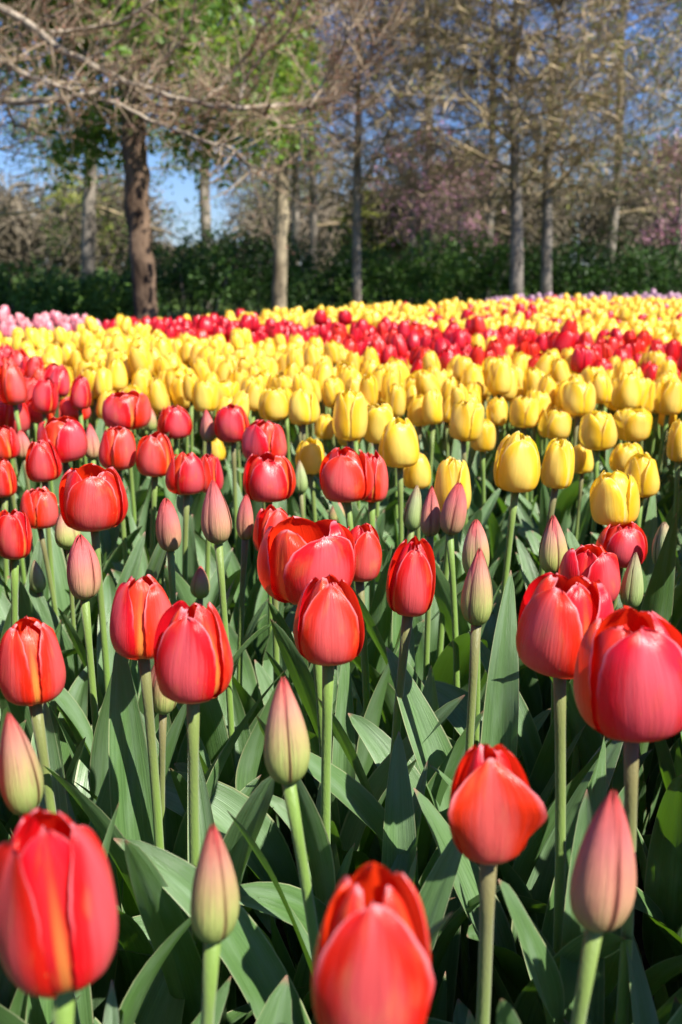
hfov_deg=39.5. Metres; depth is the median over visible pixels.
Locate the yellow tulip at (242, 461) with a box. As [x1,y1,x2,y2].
[240,375,292,467]
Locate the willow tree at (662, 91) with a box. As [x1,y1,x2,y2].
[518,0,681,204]
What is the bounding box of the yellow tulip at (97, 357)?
[92,351,106,364]
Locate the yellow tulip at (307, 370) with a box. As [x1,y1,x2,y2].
[301,364,313,436]
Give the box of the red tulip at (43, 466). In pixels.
[25,439,98,663]
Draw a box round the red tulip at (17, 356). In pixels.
[8,348,28,364]
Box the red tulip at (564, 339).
[552,329,575,356]
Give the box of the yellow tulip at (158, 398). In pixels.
[126,377,168,547]
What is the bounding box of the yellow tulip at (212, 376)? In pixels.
[184,370,218,458]
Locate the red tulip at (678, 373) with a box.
[645,368,680,443]
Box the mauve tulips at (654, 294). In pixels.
[485,288,681,302]
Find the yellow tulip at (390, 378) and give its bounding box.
[322,370,409,511]
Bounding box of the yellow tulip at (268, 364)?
[256,356,276,374]
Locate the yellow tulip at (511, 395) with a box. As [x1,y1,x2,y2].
[491,367,518,498]
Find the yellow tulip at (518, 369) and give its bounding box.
[511,363,550,451]
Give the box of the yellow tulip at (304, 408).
[289,388,403,520]
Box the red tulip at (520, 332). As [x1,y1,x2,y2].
[516,328,524,342]
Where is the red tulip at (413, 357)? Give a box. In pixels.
[408,346,420,365]
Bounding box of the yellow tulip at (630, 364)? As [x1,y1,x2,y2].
[621,358,639,443]
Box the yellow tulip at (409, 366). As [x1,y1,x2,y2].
[406,359,411,371]
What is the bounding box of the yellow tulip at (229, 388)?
[216,379,239,399]
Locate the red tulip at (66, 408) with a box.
[59,396,104,466]
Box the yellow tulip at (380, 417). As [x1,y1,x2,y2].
[317,403,445,559]
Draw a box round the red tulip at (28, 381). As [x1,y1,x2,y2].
[24,375,38,441]
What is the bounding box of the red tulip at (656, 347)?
[648,342,664,353]
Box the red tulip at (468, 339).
[461,330,470,343]
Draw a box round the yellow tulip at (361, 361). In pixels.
[328,356,362,444]
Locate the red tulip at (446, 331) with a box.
[443,327,454,338]
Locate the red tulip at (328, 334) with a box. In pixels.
[323,330,332,339]
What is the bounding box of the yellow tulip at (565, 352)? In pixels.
[561,347,602,406]
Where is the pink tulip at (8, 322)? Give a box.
[5,318,13,327]
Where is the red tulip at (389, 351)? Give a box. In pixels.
[381,344,396,364]
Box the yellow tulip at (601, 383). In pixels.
[582,373,612,537]
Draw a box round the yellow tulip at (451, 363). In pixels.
[446,354,472,384]
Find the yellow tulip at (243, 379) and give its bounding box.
[240,375,254,466]
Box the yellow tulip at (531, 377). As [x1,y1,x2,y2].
[492,366,541,461]
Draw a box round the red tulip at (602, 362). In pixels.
[592,358,612,366]
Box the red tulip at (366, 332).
[362,329,371,337]
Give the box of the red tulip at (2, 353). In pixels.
[0,348,7,358]
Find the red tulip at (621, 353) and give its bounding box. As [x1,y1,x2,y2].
[612,348,628,361]
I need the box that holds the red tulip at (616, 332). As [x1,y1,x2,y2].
[610,327,622,340]
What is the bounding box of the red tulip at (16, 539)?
[0,508,61,717]
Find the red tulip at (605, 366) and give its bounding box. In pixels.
[570,363,612,434]
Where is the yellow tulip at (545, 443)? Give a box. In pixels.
[543,373,548,457]
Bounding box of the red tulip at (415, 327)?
[410,323,420,332]
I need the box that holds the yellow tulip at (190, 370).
[179,368,215,453]
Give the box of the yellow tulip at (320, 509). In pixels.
[305,440,406,519]
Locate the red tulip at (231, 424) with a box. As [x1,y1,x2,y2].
[194,403,258,616]
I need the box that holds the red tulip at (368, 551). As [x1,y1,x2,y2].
[270,522,400,835]
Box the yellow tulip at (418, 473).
[365,452,439,566]
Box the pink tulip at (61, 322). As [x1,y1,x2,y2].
[59,320,67,326]
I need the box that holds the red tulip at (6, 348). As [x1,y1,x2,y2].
[0,343,13,354]
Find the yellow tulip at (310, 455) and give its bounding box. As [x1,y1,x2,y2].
[295,437,364,527]
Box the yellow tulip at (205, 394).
[191,379,218,498]
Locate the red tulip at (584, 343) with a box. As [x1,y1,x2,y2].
[581,340,590,346]
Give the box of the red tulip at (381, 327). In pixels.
[376,321,386,334]
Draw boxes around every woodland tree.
[0,11,162,276]
[202,0,406,297]
[217,0,391,297]
[296,0,558,305]
[351,0,629,298]
[437,0,681,287]
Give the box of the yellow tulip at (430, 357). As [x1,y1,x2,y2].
[422,350,440,435]
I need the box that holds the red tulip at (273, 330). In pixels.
[268,325,280,338]
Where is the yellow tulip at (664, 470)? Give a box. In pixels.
[653,452,680,505]
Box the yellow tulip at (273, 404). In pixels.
[249,387,288,550]
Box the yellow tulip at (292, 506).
[236,419,308,516]
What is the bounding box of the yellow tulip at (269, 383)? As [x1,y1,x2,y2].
[265,373,277,421]
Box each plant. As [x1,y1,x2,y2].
[0,556,19,580]
[0,567,68,591]
[0,577,10,641]
[0,699,89,822]
[0,790,13,843]
[0,960,302,1023]
[0,963,16,1009]
[5,720,25,837]
[7,666,87,780]
[9,988,27,1020]
[10,801,119,856]
[25,539,76,624]
[43,665,260,912]
[48,659,153,770]
[55,612,96,658]
[58,573,115,709]
[65,704,186,826]
[72,712,215,852]
[99,441,149,547]
[120,478,145,556]
[128,506,147,578]
[138,622,275,770]
[164,562,251,632]
[170,762,273,1023]
[176,676,285,942]
[192,976,230,1023]
[227,578,287,688]
[227,761,427,974]
[232,598,268,675]
[239,731,500,1022]
[249,677,313,731]
[254,602,356,805]
[258,843,354,1023]
[266,651,416,875]
[270,795,372,875]
[289,580,371,857]
[305,486,328,519]
[313,627,415,865]
[348,713,502,885]
[360,513,368,524]
[375,560,443,642]
[375,619,423,767]
[404,478,432,536]
[404,570,585,883]
[408,854,475,1023]
[414,526,433,552]
[423,430,492,483]
[430,738,622,991]
[442,490,498,583]
[444,572,466,631]
[453,999,520,1023]
[458,528,517,628]
[468,482,473,516]
[475,479,526,585]
[491,537,550,744]
[516,553,525,587]
[517,486,588,573]
[518,917,681,1023]
[519,493,589,540]
[527,428,531,437]
[563,997,680,1023]
[586,936,658,1023]
[600,444,666,459]
[619,565,681,607]
[633,774,681,997]
[634,730,681,980]
[637,781,645,833]
[641,505,663,529]
[641,526,680,545]
[643,497,649,513]
[649,616,681,777]
[655,739,675,789]
[658,509,681,581]
[660,483,671,515]
[677,528,681,562]
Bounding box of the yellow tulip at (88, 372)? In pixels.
[69,365,99,467]
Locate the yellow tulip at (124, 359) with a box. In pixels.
[120,354,135,439]
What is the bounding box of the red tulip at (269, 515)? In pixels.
[232,504,312,846]
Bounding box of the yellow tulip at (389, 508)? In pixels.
[314,391,397,532]
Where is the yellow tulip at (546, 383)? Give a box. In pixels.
[536,374,555,509]
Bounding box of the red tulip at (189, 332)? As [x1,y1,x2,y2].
[180,329,193,336]
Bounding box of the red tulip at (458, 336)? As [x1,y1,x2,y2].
[450,329,465,350]
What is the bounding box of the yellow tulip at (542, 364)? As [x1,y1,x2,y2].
[531,352,570,440]
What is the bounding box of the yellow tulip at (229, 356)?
[225,353,236,361]
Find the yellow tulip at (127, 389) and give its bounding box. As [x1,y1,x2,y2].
[122,384,150,563]
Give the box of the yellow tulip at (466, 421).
[403,398,500,578]
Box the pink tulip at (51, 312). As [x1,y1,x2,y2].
[49,310,55,328]
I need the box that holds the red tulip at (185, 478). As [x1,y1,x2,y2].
[164,451,240,612]
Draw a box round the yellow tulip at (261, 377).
[251,371,267,421]
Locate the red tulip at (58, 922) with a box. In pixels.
[0,807,118,1023]
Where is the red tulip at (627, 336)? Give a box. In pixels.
[622,330,635,343]
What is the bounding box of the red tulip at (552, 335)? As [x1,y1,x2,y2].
[547,332,558,342]
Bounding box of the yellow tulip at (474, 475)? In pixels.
[426,392,526,567]
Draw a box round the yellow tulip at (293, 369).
[284,362,300,433]
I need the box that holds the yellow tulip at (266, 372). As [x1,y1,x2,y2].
[222,369,274,450]
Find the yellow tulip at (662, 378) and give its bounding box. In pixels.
[654,373,674,475]
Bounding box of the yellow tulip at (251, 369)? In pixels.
[246,364,260,419]
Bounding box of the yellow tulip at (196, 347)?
[189,342,204,419]
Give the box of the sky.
[0,0,681,265]
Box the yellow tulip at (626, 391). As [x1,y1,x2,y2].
[611,371,640,443]
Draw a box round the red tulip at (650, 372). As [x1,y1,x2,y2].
[643,363,657,446]
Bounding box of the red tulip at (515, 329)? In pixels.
[507,325,518,404]
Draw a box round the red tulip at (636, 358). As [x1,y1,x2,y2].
[633,353,642,365]
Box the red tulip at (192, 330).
[186,328,195,334]
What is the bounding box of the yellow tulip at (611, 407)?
[603,378,660,484]
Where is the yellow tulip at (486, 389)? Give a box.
[476,364,512,443]
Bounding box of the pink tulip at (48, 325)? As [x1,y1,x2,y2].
[42,320,53,330]
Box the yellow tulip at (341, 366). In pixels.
[336,361,355,377]
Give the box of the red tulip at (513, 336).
[507,331,515,344]
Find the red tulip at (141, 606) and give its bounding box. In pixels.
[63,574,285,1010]
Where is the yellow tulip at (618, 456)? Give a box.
[606,442,679,592]
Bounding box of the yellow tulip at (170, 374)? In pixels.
[134,366,189,441]
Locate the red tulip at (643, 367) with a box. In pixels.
[640,361,654,375]
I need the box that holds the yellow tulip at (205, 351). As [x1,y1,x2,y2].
[197,346,213,413]
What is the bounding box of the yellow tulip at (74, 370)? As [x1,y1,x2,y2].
[73,363,77,378]
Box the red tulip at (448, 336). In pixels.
[445,332,452,341]
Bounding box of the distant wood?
[0,131,681,296]
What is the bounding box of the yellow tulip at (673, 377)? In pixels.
[645,370,678,454]
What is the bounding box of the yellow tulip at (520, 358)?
[500,352,537,431]
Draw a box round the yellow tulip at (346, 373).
[338,366,356,449]
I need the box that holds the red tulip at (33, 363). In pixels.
[24,356,44,441]
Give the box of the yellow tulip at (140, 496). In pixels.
[79,389,164,545]
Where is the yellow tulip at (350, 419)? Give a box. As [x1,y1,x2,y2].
[332,388,390,542]
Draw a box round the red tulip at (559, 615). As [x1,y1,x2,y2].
[414,572,630,1023]
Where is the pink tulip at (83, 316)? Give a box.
[81,313,86,322]
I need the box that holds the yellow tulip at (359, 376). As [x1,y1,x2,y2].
[356,370,361,380]
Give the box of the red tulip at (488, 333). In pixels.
[483,328,494,339]
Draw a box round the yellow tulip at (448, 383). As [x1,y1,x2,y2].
[415,376,457,459]
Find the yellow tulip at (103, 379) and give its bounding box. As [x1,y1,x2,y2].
[95,367,112,430]
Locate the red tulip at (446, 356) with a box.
[438,348,457,370]
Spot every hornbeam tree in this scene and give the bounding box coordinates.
[150,0,571,302]
[253,0,681,295]
[331,0,681,297]
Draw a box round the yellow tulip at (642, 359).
[637,351,647,368]
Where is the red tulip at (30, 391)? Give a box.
[26,380,40,488]
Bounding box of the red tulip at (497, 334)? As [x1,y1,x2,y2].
[493,329,500,338]
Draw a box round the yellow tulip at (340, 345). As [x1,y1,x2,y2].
[336,342,344,364]
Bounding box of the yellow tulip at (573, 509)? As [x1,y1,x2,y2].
[540,416,603,544]
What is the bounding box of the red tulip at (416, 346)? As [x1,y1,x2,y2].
[408,345,417,359]
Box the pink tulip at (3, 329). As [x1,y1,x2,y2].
[0,322,7,337]
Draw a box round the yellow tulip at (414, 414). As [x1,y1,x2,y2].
[407,394,468,538]
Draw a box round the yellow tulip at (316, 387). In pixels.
[283,377,320,440]
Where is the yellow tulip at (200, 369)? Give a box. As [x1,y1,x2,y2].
[193,360,240,457]
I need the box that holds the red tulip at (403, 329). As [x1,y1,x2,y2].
[397,319,410,337]
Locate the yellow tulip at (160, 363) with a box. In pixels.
[153,356,169,377]
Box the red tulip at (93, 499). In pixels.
[57,463,219,743]
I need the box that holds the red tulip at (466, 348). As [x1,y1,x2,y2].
[460,345,470,355]
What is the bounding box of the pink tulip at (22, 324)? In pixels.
[20,321,24,330]
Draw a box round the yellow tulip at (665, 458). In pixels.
[650,382,667,508]
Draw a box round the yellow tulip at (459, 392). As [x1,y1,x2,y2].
[434,384,505,556]
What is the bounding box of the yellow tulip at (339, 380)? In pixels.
[291,375,359,515]
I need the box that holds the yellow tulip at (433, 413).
[383,388,472,560]
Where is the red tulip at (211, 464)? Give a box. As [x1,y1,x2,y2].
[194,454,292,628]
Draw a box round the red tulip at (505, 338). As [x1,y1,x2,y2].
[500,333,511,348]
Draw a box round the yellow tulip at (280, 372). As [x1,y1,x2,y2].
[276,370,314,426]
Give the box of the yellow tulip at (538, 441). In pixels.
[536,372,574,461]
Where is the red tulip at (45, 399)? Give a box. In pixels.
[0,376,63,552]
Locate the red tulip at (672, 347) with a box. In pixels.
[665,339,679,360]
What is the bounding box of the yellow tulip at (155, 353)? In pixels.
[150,348,160,377]
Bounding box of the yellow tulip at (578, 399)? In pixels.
[557,380,605,544]
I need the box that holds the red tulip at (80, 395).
[63,375,125,476]
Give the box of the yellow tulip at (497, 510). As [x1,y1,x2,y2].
[440,389,540,538]
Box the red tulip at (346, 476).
[309,446,464,681]
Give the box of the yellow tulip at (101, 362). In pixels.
[98,358,105,366]
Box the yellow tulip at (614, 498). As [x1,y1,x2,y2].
[567,470,679,681]
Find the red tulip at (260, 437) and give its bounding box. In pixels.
[223,419,384,619]
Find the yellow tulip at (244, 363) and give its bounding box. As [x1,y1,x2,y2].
[237,356,261,420]
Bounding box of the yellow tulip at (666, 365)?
[656,359,681,479]
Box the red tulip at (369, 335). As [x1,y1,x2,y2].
[366,333,375,337]
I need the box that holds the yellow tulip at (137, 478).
[129,384,142,490]
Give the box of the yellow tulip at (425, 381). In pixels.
[394,369,440,487]
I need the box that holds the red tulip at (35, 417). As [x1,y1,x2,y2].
[16,397,66,565]
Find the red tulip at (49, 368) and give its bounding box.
[33,362,71,470]
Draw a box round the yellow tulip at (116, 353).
[105,348,139,437]
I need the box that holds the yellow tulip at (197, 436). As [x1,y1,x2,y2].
[167,368,201,444]
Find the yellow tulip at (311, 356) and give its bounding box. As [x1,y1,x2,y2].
[289,344,320,435]
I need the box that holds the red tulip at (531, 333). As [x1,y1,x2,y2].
[524,327,536,341]
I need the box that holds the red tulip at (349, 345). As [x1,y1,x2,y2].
[342,338,358,354]
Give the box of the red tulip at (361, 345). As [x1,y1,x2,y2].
[356,340,364,355]
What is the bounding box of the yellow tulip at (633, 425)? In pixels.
[582,407,681,572]
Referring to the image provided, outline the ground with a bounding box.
[3,266,681,319]
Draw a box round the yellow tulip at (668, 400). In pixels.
[600,379,681,518]
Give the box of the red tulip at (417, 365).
[409,358,422,374]
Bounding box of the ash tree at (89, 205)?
[0,9,244,288]
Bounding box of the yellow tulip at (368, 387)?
[327,372,394,511]
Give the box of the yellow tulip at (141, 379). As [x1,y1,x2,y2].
[131,368,157,496]
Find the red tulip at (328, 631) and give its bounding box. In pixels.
[115,574,364,982]
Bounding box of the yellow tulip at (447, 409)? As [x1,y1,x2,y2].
[440,396,473,536]
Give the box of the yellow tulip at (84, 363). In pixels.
[76,359,93,432]
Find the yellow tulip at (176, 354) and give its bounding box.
[168,352,181,362]
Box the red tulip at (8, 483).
[0,458,48,601]
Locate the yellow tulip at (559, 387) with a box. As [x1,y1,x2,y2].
[555,380,591,521]
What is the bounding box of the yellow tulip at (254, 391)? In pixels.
[227,382,264,568]
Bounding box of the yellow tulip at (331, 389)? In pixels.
[295,378,341,508]
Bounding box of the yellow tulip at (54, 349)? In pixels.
[43,342,62,364]
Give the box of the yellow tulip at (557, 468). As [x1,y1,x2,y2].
[454,437,574,724]
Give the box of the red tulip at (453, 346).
[446,342,460,355]
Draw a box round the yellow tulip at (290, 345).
[284,342,297,354]
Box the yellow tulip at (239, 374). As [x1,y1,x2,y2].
[189,368,248,455]
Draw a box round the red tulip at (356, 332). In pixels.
[350,326,362,341]
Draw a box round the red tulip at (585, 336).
[578,330,593,344]
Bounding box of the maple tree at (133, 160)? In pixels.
[0,0,346,320]
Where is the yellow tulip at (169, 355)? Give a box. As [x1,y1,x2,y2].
[164,352,172,358]
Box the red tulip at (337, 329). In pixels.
[331,324,346,337]
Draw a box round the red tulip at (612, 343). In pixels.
[604,336,618,413]
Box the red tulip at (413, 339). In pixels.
[406,330,420,410]
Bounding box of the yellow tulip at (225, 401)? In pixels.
[216,396,232,473]
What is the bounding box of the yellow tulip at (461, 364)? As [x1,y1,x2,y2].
[452,356,472,383]
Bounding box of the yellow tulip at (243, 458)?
[227,368,245,460]
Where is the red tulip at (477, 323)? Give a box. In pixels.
[470,314,485,335]
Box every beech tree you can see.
[0,0,423,253]
[167,0,488,311]
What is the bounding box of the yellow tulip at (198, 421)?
[194,357,207,445]
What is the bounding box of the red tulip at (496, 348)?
[489,341,503,356]
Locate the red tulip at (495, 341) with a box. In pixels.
[486,339,505,353]
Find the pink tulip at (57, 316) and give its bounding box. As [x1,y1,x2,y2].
[52,311,62,326]
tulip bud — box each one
[0,560,96,667]
[0,712,197,1023]
[17,429,59,528]
[28,513,144,725]
[67,534,111,825]
[74,423,106,606]
[111,548,232,608]
[114,676,461,1023]
[127,408,165,586]
[130,498,236,752]
[186,480,315,818]
[190,409,235,559]
[190,823,452,1023]
[228,494,288,701]
[289,460,384,605]
[307,548,612,1023]
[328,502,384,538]
[350,520,550,760]
[351,485,495,707]
[352,486,526,737]
[406,482,487,741]
[422,515,573,805]
[466,790,635,1023]
[550,552,651,865]
[616,513,681,887]
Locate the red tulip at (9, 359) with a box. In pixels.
[1,355,17,365]
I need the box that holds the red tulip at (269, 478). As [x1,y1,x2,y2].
[243,451,297,665]
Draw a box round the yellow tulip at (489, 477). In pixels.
[432,410,494,493]
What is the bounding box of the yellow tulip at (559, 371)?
[549,357,592,451]
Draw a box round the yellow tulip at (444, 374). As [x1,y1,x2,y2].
[438,369,453,459]
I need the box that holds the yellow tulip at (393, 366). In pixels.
[360,361,404,497]
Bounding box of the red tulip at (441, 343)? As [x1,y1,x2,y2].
[434,337,450,356]
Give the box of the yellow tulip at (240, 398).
[149,390,253,563]
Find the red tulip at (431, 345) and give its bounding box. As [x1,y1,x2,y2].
[428,340,435,350]
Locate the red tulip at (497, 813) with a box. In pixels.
[448,742,546,1023]
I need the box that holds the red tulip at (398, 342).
[391,332,407,357]
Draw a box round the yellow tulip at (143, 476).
[142,391,206,503]
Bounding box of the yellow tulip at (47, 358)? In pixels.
[42,353,59,365]
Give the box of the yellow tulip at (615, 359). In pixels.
[601,355,620,459]
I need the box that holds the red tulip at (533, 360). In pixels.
[508,354,544,440]
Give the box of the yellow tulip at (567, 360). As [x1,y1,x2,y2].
[564,355,602,461]
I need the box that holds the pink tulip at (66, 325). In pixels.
[61,322,71,331]
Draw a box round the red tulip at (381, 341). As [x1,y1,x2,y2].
[371,335,385,352]
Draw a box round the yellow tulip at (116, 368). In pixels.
[107,358,127,479]
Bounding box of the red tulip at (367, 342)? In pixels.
[362,338,371,346]
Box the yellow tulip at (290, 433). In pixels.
[284,425,321,441]
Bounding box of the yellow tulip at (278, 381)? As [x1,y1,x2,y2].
[272,374,311,495]
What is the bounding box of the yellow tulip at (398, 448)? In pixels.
[331,417,449,649]
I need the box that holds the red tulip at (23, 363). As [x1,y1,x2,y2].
[19,356,29,438]
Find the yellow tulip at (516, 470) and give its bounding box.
[434,431,539,701]
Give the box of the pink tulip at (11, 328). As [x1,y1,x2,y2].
[7,324,16,337]
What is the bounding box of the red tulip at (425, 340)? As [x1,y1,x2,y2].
[419,334,431,348]
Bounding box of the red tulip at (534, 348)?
[528,340,539,356]
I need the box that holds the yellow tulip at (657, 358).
[644,350,664,365]
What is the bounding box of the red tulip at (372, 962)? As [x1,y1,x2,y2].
[311,861,433,1023]
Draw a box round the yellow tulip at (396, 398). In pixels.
[379,383,414,556]
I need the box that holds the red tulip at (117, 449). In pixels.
[99,426,246,606]
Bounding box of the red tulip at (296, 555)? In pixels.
[165,516,464,968]
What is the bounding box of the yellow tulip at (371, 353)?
[362,346,378,366]
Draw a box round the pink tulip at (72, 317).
[69,313,79,325]
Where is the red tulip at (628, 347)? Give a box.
[621,343,632,357]
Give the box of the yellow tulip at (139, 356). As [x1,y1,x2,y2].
[127,344,199,441]
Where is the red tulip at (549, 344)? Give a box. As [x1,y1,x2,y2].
[546,338,553,351]
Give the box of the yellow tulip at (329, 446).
[327,364,394,479]
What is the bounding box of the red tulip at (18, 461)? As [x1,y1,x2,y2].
[16,457,21,477]
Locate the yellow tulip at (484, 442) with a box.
[403,418,518,568]
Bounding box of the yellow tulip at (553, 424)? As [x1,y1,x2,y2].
[491,409,589,564]
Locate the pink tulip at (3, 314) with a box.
[0,309,7,322]
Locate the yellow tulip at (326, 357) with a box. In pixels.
[320,353,332,444]
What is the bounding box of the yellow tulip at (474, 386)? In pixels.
[420,381,501,490]
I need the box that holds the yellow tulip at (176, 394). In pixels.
[170,375,228,453]
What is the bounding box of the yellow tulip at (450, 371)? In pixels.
[437,368,457,444]
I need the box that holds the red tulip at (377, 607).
[362,450,391,695]
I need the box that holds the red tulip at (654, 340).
[651,338,659,343]
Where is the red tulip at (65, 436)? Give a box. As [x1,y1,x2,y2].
[37,415,141,649]
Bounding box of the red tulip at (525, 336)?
[516,333,530,343]
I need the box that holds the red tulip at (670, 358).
[651,355,675,421]
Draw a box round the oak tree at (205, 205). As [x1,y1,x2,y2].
[79,0,328,308]
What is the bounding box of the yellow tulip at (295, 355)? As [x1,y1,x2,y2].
[268,347,329,448]
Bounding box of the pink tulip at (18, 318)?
[15,312,22,325]
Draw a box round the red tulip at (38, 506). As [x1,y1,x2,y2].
[7,486,114,640]
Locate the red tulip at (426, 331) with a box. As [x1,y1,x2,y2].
[420,328,431,336]
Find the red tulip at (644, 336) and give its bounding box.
[636,329,650,346]
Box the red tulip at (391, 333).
[385,328,404,414]
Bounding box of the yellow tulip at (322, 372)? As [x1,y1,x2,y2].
[311,360,333,444]
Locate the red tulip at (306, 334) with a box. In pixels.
[301,330,310,340]
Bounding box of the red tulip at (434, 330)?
[431,327,439,333]
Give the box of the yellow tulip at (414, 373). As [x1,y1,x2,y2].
[412,370,443,440]
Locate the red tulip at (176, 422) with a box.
[117,405,203,588]
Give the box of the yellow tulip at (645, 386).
[583,377,681,545]
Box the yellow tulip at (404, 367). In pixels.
[390,358,409,478]
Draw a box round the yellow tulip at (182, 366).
[176,363,187,409]
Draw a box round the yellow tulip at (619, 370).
[589,362,628,473]
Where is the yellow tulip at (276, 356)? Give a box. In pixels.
[273,351,281,363]
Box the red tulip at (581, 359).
[570,345,591,373]
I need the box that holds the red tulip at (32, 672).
[0,615,125,1023]
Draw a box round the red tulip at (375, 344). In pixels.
[369,339,381,354]
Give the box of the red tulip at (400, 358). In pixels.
[398,356,407,367]
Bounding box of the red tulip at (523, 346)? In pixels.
[516,339,529,354]
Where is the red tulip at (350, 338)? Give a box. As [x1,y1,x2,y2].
[342,336,354,343]
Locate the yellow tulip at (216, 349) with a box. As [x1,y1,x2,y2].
[211,346,220,353]
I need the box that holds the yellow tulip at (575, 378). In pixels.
[518,375,583,499]
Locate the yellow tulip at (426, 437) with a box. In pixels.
[422,411,486,464]
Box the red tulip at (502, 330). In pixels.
[497,324,510,335]
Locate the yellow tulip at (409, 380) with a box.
[405,374,414,390]
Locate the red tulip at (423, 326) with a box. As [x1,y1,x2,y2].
[419,323,430,330]
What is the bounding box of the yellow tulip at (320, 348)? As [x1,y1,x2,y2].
[314,344,322,354]
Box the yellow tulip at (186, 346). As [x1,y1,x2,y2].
[180,340,195,428]
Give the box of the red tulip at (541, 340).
[535,333,546,352]
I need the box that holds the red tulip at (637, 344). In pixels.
[628,338,645,356]
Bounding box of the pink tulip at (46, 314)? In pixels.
[42,312,51,321]
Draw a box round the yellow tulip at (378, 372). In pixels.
[373,366,434,488]
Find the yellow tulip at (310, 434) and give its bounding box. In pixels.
[291,386,328,509]
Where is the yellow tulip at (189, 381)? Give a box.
[157,373,230,499]
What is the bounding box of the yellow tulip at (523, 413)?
[470,395,538,615]
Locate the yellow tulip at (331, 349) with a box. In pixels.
[323,340,339,367]
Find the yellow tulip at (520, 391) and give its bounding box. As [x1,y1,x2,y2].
[505,384,525,435]
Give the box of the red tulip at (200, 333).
[193,328,208,339]
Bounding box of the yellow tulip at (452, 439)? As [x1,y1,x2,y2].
[444,426,453,444]
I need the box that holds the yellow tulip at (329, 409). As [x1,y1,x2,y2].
[327,367,339,448]
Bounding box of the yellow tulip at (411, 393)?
[405,384,450,449]
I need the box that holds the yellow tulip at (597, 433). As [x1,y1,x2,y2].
[521,410,647,566]
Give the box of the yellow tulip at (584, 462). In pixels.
[514,444,593,573]
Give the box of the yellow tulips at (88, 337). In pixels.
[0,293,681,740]
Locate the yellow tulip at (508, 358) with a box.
[498,354,511,432]
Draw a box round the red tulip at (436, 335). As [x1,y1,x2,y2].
[431,331,441,340]
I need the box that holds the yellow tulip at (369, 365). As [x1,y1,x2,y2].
[361,359,376,376]
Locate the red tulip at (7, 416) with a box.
[0,400,29,563]
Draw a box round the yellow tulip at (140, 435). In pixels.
[114,390,145,440]
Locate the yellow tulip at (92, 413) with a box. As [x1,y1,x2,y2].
[91,398,98,427]
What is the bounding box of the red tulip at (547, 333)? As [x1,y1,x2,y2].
[543,330,550,338]
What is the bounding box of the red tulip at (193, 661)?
[125,601,455,1023]
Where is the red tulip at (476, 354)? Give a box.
[468,344,483,365]
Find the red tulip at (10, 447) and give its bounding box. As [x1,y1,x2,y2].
[0,425,49,584]
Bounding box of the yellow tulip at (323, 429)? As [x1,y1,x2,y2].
[290,414,333,519]
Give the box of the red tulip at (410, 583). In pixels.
[317,535,546,943]
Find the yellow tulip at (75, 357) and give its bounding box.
[70,349,81,368]
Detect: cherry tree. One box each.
[363,111,471,304]
[418,130,509,301]
[624,128,681,288]
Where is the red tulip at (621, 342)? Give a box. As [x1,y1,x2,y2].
[618,339,624,346]
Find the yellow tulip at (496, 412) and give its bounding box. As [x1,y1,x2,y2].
[486,397,532,506]
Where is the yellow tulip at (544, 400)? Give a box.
[478,390,571,547]
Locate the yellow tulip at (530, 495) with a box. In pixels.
[487,388,541,516]
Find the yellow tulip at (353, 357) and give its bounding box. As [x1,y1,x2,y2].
[345,350,359,370]
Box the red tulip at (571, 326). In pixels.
[559,318,577,336]
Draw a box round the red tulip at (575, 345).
[572,342,582,349]
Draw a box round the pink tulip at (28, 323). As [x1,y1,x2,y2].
[24,320,30,331]
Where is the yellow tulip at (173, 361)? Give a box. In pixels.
[165,355,181,442]
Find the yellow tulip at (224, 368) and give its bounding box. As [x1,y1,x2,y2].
[181,359,241,453]
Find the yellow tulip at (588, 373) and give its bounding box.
[580,365,605,465]
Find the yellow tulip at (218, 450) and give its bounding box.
[146,438,239,512]
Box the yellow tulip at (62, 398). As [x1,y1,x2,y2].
[59,384,135,437]
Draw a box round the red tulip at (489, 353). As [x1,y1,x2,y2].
[484,349,495,400]
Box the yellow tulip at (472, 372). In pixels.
[460,363,505,476]
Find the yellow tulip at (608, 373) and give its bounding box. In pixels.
[571,369,660,476]
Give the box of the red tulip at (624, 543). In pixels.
[596,522,647,610]
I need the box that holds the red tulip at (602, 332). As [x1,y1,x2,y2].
[595,329,609,340]
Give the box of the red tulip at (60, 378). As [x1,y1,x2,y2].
[50,366,87,468]
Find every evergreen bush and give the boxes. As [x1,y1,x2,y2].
[0,256,73,322]
[5,266,133,327]
[70,268,172,319]
[107,235,263,320]
[171,221,328,316]
[242,225,394,313]
[305,230,481,307]
[379,227,555,304]
[467,238,617,300]
[530,226,677,297]
[602,230,681,295]
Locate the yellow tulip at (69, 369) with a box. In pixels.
[63,365,73,383]
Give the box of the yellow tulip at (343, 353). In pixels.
[340,348,348,360]
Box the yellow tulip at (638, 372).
[630,367,642,376]
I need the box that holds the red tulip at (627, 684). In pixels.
[425,606,681,1023]
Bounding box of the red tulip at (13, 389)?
[0,362,35,573]
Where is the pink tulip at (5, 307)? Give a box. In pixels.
[0,305,9,315]
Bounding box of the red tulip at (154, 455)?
[112,431,193,579]
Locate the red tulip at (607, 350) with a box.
[600,342,613,358]
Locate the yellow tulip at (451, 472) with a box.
[432,456,501,691]
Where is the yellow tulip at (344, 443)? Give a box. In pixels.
[337,438,392,503]
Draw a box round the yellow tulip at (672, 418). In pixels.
[617,414,676,478]
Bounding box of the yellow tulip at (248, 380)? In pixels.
[229,376,318,501]
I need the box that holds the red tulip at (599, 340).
[595,336,604,343]
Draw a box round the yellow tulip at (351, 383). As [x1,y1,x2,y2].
[345,377,366,503]
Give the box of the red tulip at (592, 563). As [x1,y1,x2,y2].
[469,544,652,789]
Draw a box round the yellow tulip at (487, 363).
[482,356,497,459]
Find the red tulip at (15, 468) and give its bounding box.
[8,458,17,512]

